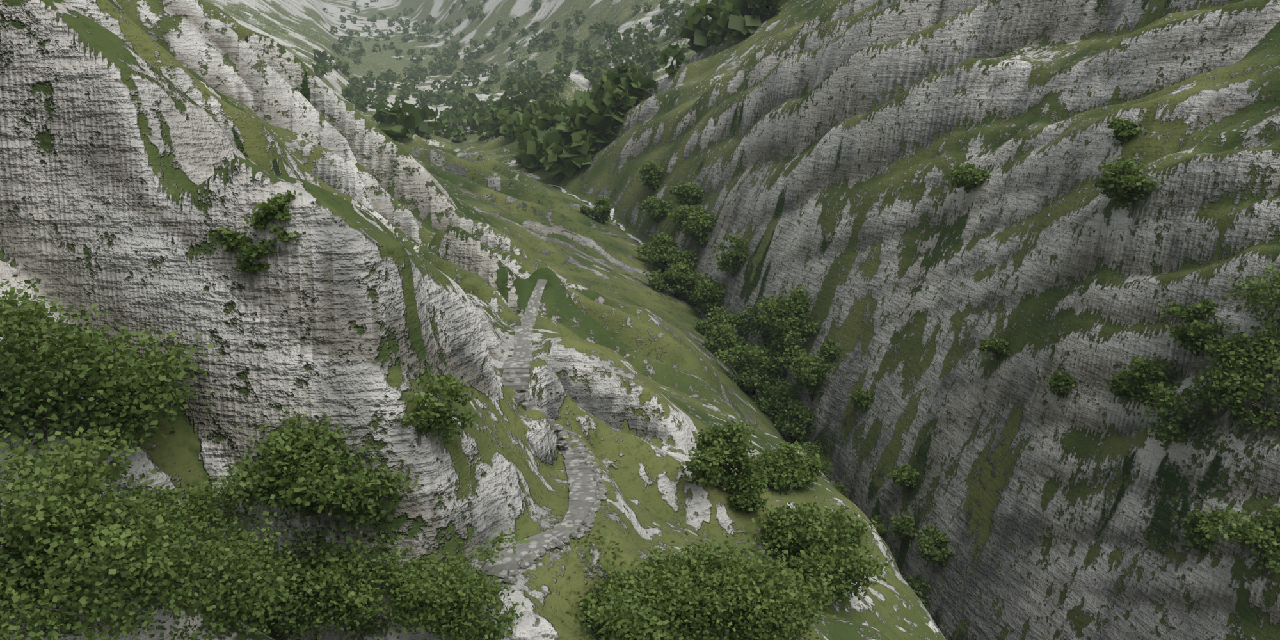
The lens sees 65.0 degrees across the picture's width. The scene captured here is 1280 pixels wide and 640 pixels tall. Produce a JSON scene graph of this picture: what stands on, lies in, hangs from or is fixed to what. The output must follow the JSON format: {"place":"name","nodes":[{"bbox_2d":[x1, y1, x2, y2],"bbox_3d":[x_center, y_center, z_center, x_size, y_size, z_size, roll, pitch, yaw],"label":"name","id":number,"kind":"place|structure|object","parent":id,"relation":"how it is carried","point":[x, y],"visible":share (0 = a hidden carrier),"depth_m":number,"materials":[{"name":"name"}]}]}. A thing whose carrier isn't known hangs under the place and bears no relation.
{"place":"outdoors","nodes":[
{"label":"outdoors","id":0,"kind":"place"},
{"bbox_2d":[479,279,599,577],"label":"stone path","id":1,"kind":"structure","parent":0,"point":[516,370],"depth_m":48.91,"materials":[{"name":"stone"}]},
{"bbox_2d":[0,0,1279,639],"bbox_3d":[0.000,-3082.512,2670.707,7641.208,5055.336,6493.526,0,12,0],"label":"terrain","id":2,"kind":"structure","parent":0,"point":[818,150],"depth_m":100.09,"materials":[{"name":"grey stone"}]},
{"bbox_2d":[0,264,849,639],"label":"trees","id":3,"kind":"object","parent":2,"relation":"on","point":[121,536],"visible":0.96,"depth_m":33.76,"materials":[{"name":"green plant"}]},
{"bbox_2d":[0,189,894,613],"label":"slope trees","id":4,"kind":"object","parent":2,"relation":"on","point":[289,482],"visible":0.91,"depth_m":35.45,"materials":[{"name":"green plant"}]},
{"bbox_2d":[311,0,787,183],"bbox_3d":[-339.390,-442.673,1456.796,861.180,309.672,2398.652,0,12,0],"label":"valley trees","id":5,"kind":"object","parent":2,"relation":"on","point":[568,139],"visible":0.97,"depth_m":641.27,"materials":[{"name":"green plant"}]},
{"bbox_2d":[503,424,607,584],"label":"path retaining wall","id":6,"kind":"structure","parent":2,"relation":"on","point":[527,561],"depth_m":42.13,"materials":[{"name":"stone"}]},
{"bbox_2d":[577,158,954,610],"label":"trees","id":7,"kind":"object","parent":2,"relation":"on","point":[754,371],"visible":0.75,"depth_m":168.12,"materials":[{"name":"green plant"}]},
{"bbox_2d":[820,117,1279,577],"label":"bushes","id":8,"kind":"object","parent":2,"relation":"on","point":[1119,181],"visible":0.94,"depth_m":82.81,"materials":[{"name":"green plant"}]},
{"bbox_2d":[517,169,794,444],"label":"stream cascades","id":9,"kind":"structure","parent":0,"point":[703,315],"depth_m":279.96,"materials":[{"name":"white liquid"}]}
]}

